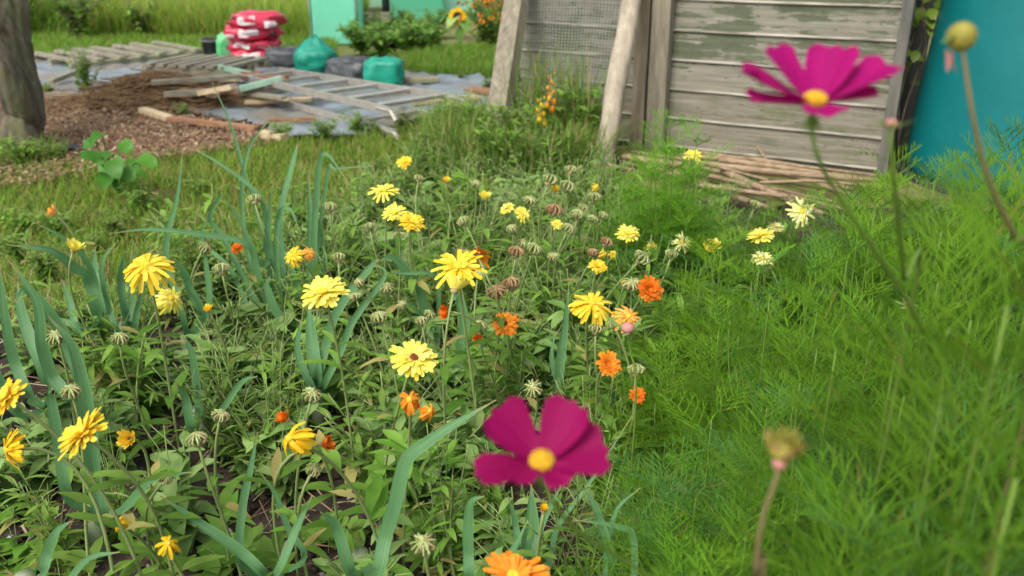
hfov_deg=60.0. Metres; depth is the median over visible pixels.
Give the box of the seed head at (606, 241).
[577,237,612,349]
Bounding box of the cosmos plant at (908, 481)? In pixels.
[883,445,1003,575]
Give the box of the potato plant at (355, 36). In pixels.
[333,22,384,55]
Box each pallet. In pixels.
[34,41,203,68]
[141,53,270,74]
[232,67,464,139]
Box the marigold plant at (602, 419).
[550,371,653,461]
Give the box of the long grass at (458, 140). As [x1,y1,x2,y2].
[381,85,657,187]
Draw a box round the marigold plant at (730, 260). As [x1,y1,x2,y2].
[705,244,760,305]
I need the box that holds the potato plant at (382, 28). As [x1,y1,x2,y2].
[377,19,413,46]
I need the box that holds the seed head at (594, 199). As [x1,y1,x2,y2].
[576,192,601,245]
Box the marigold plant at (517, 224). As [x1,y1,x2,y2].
[497,193,550,264]
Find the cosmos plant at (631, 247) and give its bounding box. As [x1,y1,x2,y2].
[555,188,682,308]
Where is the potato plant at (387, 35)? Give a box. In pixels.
[378,26,404,54]
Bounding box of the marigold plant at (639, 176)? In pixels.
[603,163,650,213]
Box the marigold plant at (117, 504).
[99,419,137,549]
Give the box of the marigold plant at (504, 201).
[457,177,517,259]
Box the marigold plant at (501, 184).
[488,180,521,232]
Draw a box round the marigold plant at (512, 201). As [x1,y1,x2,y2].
[492,167,562,237]
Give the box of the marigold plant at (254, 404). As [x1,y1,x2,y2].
[184,364,285,481]
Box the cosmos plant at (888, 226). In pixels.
[810,142,958,354]
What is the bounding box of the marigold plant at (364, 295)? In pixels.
[301,260,382,336]
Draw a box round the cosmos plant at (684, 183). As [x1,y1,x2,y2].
[612,148,722,280]
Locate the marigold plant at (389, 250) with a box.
[374,220,417,277]
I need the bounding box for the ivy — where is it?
[895,0,939,159]
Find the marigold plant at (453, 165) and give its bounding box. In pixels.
[430,142,480,197]
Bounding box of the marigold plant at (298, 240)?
[259,211,332,252]
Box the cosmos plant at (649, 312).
[594,231,762,365]
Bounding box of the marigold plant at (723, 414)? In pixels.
[671,370,766,435]
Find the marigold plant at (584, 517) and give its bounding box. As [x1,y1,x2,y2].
[578,484,689,574]
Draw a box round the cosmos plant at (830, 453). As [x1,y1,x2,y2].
[671,398,990,575]
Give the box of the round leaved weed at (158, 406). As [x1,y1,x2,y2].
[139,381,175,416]
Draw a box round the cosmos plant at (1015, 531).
[672,309,1023,575]
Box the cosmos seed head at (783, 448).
[752,425,809,575]
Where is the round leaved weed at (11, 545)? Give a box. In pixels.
[0,508,44,575]
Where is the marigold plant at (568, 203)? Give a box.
[550,189,589,212]
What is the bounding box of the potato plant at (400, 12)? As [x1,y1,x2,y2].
[388,4,412,30]
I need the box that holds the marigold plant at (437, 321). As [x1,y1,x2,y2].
[379,316,485,410]
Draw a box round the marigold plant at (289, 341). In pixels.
[235,317,298,394]
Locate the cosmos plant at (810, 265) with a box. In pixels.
[748,188,861,361]
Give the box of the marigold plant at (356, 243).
[298,223,370,282]
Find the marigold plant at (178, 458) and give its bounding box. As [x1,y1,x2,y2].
[105,425,223,556]
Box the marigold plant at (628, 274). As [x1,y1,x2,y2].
[580,244,683,306]
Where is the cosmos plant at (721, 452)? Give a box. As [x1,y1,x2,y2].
[599,361,878,575]
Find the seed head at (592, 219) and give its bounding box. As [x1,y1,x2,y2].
[567,215,598,279]
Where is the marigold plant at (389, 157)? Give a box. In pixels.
[383,152,427,201]
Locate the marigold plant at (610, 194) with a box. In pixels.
[586,168,632,230]
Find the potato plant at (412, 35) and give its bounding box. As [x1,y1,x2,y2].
[397,19,448,50]
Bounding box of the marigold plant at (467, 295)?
[436,247,494,319]
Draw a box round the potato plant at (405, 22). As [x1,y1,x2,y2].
[388,17,431,43]
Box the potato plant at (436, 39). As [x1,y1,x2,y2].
[410,13,455,47]
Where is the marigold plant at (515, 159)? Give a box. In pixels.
[511,135,610,208]
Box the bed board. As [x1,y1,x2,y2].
[364,12,390,20]
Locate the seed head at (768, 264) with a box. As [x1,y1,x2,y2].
[751,262,791,359]
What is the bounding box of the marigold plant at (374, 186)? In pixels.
[347,160,414,220]
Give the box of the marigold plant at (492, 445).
[414,392,503,494]
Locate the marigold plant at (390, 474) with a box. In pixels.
[346,399,426,501]
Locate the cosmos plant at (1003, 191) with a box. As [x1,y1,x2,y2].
[940,114,1023,403]
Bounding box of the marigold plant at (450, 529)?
[382,423,480,575]
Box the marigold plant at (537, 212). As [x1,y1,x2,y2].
[490,183,591,269]
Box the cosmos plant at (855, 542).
[834,515,1022,575]
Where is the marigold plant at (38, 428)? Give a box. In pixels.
[0,395,72,480]
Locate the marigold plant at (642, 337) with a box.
[626,298,695,366]
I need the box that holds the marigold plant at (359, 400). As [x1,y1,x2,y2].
[340,371,438,426]
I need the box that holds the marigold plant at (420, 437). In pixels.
[390,418,449,448]
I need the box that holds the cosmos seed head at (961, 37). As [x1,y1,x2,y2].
[941,21,1023,572]
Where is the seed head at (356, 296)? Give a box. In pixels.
[348,292,411,396]
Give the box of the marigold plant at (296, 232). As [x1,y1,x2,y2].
[240,221,306,313]
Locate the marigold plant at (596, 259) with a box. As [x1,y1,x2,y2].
[580,237,629,286]
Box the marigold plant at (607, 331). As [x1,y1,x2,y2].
[566,302,638,395]
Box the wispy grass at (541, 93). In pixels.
[473,29,608,132]
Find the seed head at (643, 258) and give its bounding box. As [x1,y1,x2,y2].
[573,250,649,340]
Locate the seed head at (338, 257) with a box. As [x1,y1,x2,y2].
[330,252,362,370]
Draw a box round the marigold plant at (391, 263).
[369,227,457,300]
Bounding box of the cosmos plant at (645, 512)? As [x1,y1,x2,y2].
[563,427,758,575]
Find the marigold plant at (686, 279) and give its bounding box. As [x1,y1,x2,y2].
[658,254,723,315]
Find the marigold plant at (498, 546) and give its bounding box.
[455,487,570,575]
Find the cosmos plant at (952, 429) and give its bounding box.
[792,325,1023,575]
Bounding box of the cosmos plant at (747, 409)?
[691,313,911,555]
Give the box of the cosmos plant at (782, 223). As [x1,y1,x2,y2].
[720,203,828,324]
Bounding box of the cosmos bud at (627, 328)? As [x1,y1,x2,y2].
[606,316,658,516]
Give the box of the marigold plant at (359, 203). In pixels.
[311,178,373,245]
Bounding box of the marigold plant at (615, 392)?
[590,352,677,436]
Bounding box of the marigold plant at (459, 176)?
[447,156,487,225]
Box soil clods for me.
[0,230,1020,575]
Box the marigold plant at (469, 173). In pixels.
[446,143,484,197]
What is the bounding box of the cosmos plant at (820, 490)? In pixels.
[683,441,983,575]
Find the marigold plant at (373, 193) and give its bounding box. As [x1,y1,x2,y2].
[358,167,402,232]
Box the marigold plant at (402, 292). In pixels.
[370,264,431,341]
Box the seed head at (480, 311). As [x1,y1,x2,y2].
[450,271,494,391]
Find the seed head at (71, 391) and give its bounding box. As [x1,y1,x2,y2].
[48,383,113,575]
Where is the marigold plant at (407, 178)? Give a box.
[375,145,420,215]
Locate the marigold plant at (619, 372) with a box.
[593,323,675,439]
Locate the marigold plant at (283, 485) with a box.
[238,421,311,517]
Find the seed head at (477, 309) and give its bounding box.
[451,289,489,383]
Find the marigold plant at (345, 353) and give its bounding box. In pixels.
[330,316,387,377]
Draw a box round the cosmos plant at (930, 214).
[879,173,963,275]
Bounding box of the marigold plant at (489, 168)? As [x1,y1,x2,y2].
[477,152,531,196]
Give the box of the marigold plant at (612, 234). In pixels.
[589,216,641,249]
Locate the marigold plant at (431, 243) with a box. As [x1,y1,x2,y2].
[403,228,457,257]
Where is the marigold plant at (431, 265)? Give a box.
[417,236,469,329]
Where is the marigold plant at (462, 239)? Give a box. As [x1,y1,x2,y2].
[426,202,510,271]
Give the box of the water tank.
[895,0,1023,206]
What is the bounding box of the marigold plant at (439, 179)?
[426,168,485,215]
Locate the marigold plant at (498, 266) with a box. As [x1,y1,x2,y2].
[451,244,523,341]
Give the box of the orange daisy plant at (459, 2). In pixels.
[457,0,503,36]
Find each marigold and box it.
[0,378,196,575]
[3,428,146,575]
[46,205,102,306]
[58,406,200,575]
[61,238,143,382]
[105,510,218,575]
[109,286,182,441]
[116,429,176,569]
[123,253,188,448]
[155,535,225,575]
[197,304,260,425]
[222,433,335,575]
[226,243,264,323]
[274,411,368,558]
[282,422,413,575]
[284,246,364,335]
[284,247,315,330]
[299,275,369,505]
[333,339,438,523]
[360,184,405,340]
[361,402,436,545]
[371,391,453,566]
[376,202,423,345]
[390,212,445,342]
[396,156,444,249]
[420,274,482,484]
[430,249,504,450]
[434,176,458,252]
[438,304,516,398]
[469,246,545,390]
[470,190,502,292]
[471,333,517,398]
[474,312,533,402]
[483,550,549,575]
[487,206,529,310]
[494,185,558,265]
[500,202,537,297]
[505,503,556,559]
[539,219,567,298]
[554,249,606,364]
[562,291,613,412]
[563,183,598,260]
[571,260,607,361]
[573,386,664,520]
[582,279,626,360]
[588,350,625,492]
[590,305,653,466]
[593,250,619,291]
[603,275,663,349]
[614,224,651,275]
[638,240,660,290]
[656,231,690,271]
[669,149,702,217]
[695,238,731,309]
[727,251,776,360]
[735,227,782,347]
[748,197,814,325]
[755,222,793,351]
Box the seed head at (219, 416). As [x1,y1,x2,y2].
[207,408,261,575]
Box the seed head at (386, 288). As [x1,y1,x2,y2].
[376,282,420,349]
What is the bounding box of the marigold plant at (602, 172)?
[588,161,637,199]
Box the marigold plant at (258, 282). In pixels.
[238,242,378,331]
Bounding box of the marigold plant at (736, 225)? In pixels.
[714,201,795,254]
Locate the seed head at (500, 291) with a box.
[471,283,516,386]
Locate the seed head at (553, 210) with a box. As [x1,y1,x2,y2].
[541,203,565,299]
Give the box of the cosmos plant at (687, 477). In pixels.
[571,372,772,575]
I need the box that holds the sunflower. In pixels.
[444,7,478,42]
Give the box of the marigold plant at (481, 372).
[446,346,527,409]
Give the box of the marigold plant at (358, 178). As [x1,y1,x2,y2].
[338,164,376,223]
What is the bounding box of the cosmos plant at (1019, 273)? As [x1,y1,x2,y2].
[878,113,1023,482]
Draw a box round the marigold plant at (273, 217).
[255,202,307,232]
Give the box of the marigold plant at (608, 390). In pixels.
[570,365,645,503]
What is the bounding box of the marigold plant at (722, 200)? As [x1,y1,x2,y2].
[689,195,743,229]
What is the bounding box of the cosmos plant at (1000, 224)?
[953,163,1023,313]
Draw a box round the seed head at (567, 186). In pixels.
[545,180,583,279]
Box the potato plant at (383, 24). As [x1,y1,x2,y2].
[368,15,401,44]
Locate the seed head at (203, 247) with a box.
[155,241,213,344]
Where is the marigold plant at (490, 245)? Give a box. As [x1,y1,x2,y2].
[471,216,525,293]
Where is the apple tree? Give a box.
[0,0,50,158]
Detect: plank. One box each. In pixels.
[44,91,85,98]
[49,68,87,83]
[138,107,173,121]
[151,73,241,84]
[163,86,263,97]
[166,116,260,131]
[196,83,236,95]
[217,65,252,74]
[239,75,282,91]
[244,96,311,103]
[258,129,289,141]
[268,116,315,121]
[403,76,439,83]
[413,94,481,104]
[463,87,489,94]
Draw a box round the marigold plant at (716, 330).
[686,298,743,362]
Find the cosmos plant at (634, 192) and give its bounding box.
[580,136,692,291]
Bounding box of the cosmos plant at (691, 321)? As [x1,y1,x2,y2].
[631,225,769,408]
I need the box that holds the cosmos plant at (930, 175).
[882,131,1023,340]
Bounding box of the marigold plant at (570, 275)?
[502,251,604,331]
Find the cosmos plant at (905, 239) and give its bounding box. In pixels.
[823,217,984,463]
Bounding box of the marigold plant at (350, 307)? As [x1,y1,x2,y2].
[287,261,378,341]
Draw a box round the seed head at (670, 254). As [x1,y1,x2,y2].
[626,249,678,358]
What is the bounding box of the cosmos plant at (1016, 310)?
[963,217,1023,420]
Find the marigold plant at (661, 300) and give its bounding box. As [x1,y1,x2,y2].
[610,277,678,353]
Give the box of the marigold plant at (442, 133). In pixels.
[409,126,479,210]
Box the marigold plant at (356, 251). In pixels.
[302,212,383,294]
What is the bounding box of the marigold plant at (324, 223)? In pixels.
[273,194,347,252]
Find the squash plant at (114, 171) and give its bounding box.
[79,130,157,193]
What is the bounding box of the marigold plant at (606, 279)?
[591,237,661,335]
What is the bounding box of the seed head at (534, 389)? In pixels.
[487,379,542,497]
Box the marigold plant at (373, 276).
[355,256,428,317]
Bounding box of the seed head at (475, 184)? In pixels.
[469,180,482,293]
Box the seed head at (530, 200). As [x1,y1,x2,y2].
[523,195,543,263]
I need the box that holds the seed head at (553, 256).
[544,251,610,335]
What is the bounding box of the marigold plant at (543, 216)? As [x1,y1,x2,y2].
[524,204,570,260]
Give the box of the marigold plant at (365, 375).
[328,329,408,412]
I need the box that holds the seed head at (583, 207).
[553,204,588,292]
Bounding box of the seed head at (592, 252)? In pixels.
[586,248,616,338]
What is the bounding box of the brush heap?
[44,65,281,116]
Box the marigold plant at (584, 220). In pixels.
[543,189,615,270]
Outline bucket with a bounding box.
[199,37,216,54]
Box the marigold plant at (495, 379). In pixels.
[455,344,540,450]
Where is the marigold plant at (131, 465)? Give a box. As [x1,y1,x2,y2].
[74,388,138,477]
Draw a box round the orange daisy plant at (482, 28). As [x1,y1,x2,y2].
[458,0,501,45]
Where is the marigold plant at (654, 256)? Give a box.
[606,233,676,353]
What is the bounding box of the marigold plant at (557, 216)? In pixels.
[524,199,571,266]
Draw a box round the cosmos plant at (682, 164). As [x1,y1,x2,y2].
[605,106,735,267]
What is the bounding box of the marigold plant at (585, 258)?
[570,238,613,280]
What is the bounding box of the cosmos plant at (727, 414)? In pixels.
[664,255,875,516]
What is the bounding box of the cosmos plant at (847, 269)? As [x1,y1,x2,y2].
[776,191,913,379]
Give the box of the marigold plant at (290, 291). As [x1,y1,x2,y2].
[264,267,305,336]
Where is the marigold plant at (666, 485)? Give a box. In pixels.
[622,444,715,523]
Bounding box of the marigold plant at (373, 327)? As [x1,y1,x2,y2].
[351,321,409,385]
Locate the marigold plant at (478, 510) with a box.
[429,483,512,556]
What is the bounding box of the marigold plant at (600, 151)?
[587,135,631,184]
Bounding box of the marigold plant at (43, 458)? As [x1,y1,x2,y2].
[0,390,145,491]
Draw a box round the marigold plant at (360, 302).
[322,259,377,339]
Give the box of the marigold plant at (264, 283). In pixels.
[247,258,291,332]
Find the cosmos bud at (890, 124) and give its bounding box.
[856,119,921,574]
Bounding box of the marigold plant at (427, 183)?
[398,181,449,225]
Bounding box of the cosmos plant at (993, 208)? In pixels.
[846,189,1023,452]
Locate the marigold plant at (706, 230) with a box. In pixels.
[658,204,722,250]
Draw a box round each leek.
[0,259,89,418]
[6,222,105,358]
[14,520,119,575]
[47,316,191,559]
[99,241,145,335]
[110,83,300,360]
[160,432,311,575]
[163,152,212,366]
[176,336,256,450]
[264,152,373,332]
[294,259,386,430]
[320,400,495,575]
[379,254,440,345]
[448,293,483,416]
[463,495,527,575]
[508,416,631,572]
[549,282,568,395]
[574,484,639,575]
[612,358,666,403]
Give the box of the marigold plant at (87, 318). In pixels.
[56,282,120,353]
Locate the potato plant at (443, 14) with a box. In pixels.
[418,4,459,34]
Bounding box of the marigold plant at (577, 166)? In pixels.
[548,144,604,206]
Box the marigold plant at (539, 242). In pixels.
[522,229,579,292]
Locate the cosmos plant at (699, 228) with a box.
[625,156,749,320]
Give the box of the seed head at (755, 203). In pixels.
[720,200,761,268]
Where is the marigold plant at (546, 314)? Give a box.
[523,269,592,351]
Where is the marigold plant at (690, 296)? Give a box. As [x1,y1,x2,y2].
[662,273,738,327]
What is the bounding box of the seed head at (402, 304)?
[396,299,467,391]
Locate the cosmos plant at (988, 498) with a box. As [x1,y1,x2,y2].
[841,431,1023,575]
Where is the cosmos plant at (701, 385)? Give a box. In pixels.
[608,294,847,520]
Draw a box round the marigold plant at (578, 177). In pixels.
[553,156,594,201]
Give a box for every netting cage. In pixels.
[368,0,389,6]
[390,0,443,20]
[444,0,484,20]
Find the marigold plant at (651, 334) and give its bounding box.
[596,327,679,381]
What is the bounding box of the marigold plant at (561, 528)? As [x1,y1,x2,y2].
[476,453,639,575]
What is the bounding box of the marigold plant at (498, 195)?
[484,177,516,215]
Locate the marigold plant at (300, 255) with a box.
[261,241,329,281]
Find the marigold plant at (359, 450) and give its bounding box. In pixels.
[306,371,431,537]
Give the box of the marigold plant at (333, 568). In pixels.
[312,504,413,575]
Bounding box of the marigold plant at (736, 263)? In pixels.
[715,237,771,325]
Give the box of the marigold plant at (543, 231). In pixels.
[524,217,580,257]
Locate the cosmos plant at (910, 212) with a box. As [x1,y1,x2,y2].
[834,174,941,294]
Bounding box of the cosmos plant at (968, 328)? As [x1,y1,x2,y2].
[786,170,1023,575]
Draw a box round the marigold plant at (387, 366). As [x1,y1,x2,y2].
[317,318,421,409]
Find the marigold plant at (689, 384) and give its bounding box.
[641,345,722,412]
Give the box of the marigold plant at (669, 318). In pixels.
[614,291,696,378]
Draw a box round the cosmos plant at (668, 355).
[572,292,733,441]
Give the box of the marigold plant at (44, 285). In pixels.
[6,262,112,360]
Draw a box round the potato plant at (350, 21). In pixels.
[338,11,382,45]
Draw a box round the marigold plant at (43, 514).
[0,457,103,575]
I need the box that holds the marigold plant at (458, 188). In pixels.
[448,183,495,243]
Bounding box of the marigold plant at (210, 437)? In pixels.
[130,345,252,464]
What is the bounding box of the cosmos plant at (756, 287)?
[683,241,839,444]
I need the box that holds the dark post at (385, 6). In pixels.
[382,0,389,11]
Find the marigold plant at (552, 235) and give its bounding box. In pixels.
[536,212,579,267]
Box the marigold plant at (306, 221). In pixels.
[283,198,331,250]
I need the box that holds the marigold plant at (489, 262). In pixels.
[468,233,506,296]
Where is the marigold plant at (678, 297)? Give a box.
[609,263,714,380]
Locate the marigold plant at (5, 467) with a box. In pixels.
[0,447,25,522]
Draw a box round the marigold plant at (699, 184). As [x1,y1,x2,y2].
[627,161,733,218]
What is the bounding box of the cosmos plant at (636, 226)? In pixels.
[585,184,697,277]
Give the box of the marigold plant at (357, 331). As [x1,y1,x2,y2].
[288,269,379,349]
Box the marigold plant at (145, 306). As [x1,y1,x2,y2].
[93,277,164,365]
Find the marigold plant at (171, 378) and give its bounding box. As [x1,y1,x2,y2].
[144,346,224,427]
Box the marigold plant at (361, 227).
[322,204,392,283]
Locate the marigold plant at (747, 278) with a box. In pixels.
[722,237,801,333]
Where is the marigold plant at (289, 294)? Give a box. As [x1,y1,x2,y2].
[255,282,326,382]
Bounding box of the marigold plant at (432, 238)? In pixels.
[402,196,473,251]
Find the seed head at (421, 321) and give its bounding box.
[415,316,464,415]
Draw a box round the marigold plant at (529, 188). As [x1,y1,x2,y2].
[506,176,553,197]
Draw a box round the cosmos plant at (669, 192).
[609,117,739,300]
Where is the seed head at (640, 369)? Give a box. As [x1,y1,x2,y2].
[606,363,653,504]
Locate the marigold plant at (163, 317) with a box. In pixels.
[124,217,190,329]
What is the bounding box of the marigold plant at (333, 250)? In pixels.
[264,209,372,313]
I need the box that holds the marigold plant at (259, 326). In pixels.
[240,255,302,332]
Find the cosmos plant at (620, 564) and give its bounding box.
[554,506,747,575]
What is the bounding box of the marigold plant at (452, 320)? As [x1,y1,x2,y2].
[413,270,521,351]
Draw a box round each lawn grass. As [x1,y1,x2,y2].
[0,114,591,337]
[31,27,340,53]
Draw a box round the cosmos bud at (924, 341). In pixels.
[895,298,925,484]
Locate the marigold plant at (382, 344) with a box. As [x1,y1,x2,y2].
[373,325,435,385]
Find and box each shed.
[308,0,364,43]
[520,0,935,177]
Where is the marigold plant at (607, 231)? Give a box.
[588,216,652,288]
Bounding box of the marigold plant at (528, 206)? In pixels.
[511,181,547,241]
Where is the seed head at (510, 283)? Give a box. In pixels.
[488,276,539,398]
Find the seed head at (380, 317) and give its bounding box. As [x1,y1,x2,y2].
[360,310,431,403]
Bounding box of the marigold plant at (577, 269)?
[526,229,598,292]
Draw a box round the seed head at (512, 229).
[505,224,552,313]
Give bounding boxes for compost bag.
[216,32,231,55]
[223,25,284,40]
[226,36,282,51]
[227,9,287,29]
[230,49,265,57]
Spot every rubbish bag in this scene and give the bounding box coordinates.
[263,46,298,67]
[324,55,368,79]
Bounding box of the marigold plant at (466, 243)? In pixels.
[447,189,546,302]
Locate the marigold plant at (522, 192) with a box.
[504,184,550,238]
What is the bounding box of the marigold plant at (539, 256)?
[482,238,545,318]
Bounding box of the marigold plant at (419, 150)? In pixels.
[403,132,454,199]
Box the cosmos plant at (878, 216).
[805,172,914,287]
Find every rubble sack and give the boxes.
[293,33,337,73]
[363,56,404,85]
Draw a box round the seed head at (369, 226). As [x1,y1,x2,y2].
[363,222,403,318]
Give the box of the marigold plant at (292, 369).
[238,314,305,403]
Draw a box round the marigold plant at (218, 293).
[182,249,246,309]
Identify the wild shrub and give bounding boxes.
[44,0,98,38]
[106,0,159,35]
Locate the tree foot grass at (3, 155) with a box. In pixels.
[0,130,73,169]
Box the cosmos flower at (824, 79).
[739,43,950,573]
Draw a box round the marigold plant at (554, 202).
[538,187,570,243]
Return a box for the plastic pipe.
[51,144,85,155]
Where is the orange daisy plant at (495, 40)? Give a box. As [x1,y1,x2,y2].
[469,0,502,44]
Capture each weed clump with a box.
[0,133,43,167]
[0,204,40,237]
[0,223,32,264]
[18,238,67,282]
[31,206,73,240]
[39,140,68,161]
[42,79,56,92]
[60,44,103,91]
[77,225,110,254]
[92,204,133,240]
[117,176,163,217]
[140,214,167,237]
[171,101,195,116]
[181,176,213,198]
[265,118,296,144]
[308,114,340,144]
[338,109,373,135]
[362,119,387,135]
[363,158,385,175]
[391,109,416,132]
[417,128,444,153]
[430,103,458,121]
[433,85,481,123]
[445,92,509,139]
[452,72,466,77]
[470,121,526,162]
[478,89,553,142]
[480,78,490,87]
[496,122,551,172]
[508,93,564,129]
[528,69,605,131]
[538,123,579,168]
[543,72,605,140]
[560,144,588,177]
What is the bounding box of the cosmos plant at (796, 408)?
[672,280,1011,575]
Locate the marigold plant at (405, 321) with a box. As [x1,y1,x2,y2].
[360,280,423,372]
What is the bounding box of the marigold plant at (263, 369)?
[222,340,302,486]
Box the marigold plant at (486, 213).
[455,184,523,255]
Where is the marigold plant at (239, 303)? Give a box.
[182,293,278,415]
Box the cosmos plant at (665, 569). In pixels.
[597,465,865,575]
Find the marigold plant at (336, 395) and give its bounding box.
[290,308,369,418]
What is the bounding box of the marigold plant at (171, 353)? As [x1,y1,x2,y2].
[100,334,188,394]
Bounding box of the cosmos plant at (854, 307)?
[723,290,1018,548]
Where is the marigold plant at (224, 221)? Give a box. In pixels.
[195,208,244,293]
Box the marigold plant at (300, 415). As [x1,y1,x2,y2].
[238,381,326,492]
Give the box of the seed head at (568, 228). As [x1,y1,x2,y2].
[548,223,575,311]
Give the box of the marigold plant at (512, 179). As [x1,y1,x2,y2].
[483,174,525,215]
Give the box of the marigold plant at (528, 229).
[505,195,569,263]
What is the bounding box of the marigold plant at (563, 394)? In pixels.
[498,371,601,435]
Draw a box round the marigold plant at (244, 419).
[179,339,266,476]
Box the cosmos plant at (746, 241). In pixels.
[700,194,830,343]
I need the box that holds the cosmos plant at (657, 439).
[577,328,735,515]
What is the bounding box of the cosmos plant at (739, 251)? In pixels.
[652,175,760,319]
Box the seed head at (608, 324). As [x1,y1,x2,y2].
[605,319,649,458]
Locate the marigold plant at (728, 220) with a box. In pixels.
[697,191,775,254]
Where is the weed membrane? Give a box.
[35,48,517,136]
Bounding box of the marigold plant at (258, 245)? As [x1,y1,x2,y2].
[228,198,275,300]
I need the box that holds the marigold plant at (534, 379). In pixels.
[454,298,562,411]
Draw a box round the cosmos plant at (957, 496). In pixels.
[789,323,1023,575]
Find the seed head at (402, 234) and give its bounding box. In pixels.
[383,231,415,303]
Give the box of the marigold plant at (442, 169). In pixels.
[419,151,454,192]
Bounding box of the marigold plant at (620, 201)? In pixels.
[601,181,646,228]
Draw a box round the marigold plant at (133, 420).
[59,379,138,453]
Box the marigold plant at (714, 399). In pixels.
[673,367,753,449]
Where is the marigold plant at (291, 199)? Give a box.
[271,163,322,249]
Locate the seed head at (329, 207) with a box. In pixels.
[319,202,360,333]
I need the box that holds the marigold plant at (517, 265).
[472,237,544,314]
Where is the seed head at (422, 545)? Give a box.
[410,532,436,575]
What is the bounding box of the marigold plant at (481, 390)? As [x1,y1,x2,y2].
[428,362,526,435]
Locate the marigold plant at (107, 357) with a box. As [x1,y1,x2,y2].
[68,304,171,426]
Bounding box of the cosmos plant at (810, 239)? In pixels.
[751,196,866,305]
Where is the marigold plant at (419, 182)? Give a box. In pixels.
[378,157,435,204]
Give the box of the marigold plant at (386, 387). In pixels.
[344,371,428,417]
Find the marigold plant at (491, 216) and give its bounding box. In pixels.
[468,197,517,264]
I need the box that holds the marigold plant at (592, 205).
[580,179,633,246]
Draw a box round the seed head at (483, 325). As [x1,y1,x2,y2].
[459,320,495,399]
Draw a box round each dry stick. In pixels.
[583,157,632,170]
[615,159,676,179]
[622,153,720,172]
[631,150,768,180]
[637,162,749,203]
[674,161,852,189]
[674,167,757,190]
[680,154,831,171]
[691,182,787,198]
[697,150,875,175]
[700,172,781,200]
[704,161,877,182]
[707,178,843,209]
[707,189,776,210]
[719,157,856,176]
[719,184,831,202]
[721,170,825,215]
[749,173,855,197]
[755,143,766,157]
[760,179,864,185]
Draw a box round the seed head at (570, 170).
[553,165,580,257]
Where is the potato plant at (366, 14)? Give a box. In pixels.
[364,11,377,34]
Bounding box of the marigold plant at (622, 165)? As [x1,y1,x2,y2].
[568,158,633,211]
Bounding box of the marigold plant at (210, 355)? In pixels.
[179,320,263,426]
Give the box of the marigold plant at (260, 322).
[233,249,329,376]
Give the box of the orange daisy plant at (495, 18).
[478,0,503,45]
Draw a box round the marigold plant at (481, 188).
[426,171,500,261]
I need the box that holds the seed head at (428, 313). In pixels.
[401,309,442,413]
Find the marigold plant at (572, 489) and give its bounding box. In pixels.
[528,404,619,501]
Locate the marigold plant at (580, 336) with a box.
[564,322,632,400]
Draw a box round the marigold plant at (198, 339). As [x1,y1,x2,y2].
[174,310,269,394]
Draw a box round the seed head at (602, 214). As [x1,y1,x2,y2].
[589,211,609,276]
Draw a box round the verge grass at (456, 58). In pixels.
[381,40,520,81]
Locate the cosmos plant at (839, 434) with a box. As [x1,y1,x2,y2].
[753,291,1020,573]
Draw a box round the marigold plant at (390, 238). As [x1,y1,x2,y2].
[324,212,408,287]
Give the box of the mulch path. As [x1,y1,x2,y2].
[0,91,275,190]
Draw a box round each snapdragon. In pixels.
[530,96,558,137]
[539,72,565,127]
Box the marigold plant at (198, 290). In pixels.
[159,261,221,338]
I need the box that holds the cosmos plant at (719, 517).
[639,438,882,575]
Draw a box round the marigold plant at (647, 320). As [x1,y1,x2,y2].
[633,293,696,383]
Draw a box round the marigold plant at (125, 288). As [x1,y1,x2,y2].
[84,242,178,343]
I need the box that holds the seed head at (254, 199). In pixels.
[246,194,287,299]
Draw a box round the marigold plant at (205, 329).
[177,308,246,367]
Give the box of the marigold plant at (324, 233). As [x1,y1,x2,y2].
[283,215,353,277]
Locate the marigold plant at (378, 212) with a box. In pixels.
[356,191,409,254]
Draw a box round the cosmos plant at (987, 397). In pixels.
[678,145,1023,575]
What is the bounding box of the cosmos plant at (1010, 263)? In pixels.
[922,180,1023,554]
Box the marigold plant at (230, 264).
[209,243,273,302]
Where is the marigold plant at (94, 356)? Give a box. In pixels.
[1,279,97,373]
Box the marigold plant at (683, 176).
[652,145,705,223]
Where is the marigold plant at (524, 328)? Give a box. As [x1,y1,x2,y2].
[480,262,594,343]
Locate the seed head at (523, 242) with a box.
[481,238,528,338]
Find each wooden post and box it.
[487,0,528,130]
[629,0,652,150]
[644,0,674,152]
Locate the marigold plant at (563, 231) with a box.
[545,197,626,272]
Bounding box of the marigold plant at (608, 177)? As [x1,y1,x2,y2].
[562,152,637,206]
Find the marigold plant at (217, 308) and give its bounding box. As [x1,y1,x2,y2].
[194,274,263,347]
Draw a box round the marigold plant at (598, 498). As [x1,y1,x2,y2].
[572,403,690,559]
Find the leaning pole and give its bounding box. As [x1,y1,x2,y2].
[594,0,640,178]
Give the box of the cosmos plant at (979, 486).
[762,288,1023,575]
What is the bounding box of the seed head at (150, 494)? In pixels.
[116,476,191,570]
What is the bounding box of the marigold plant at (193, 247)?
[141,184,235,307]
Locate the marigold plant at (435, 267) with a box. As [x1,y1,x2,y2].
[409,254,473,302]
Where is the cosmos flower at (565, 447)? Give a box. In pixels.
[473,393,697,575]
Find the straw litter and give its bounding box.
[0,282,828,575]
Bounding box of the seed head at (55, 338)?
[37,330,114,494]
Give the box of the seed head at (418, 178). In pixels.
[408,175,427,259]
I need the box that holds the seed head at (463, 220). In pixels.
[456,216,505,305]
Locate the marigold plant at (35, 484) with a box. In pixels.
[0,411,78,508]
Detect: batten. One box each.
[203,92,219,97]
[217,91,237,93]
[238,92,287,99]
[239,71,262,74]
[245,96,290,100]
[255,75,289,78]
[266,87,281,89]
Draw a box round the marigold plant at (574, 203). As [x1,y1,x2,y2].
[544,196,587,215]
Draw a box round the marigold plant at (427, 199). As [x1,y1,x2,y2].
[397,189,459,247]
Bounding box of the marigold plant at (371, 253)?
[362,236,446,335]

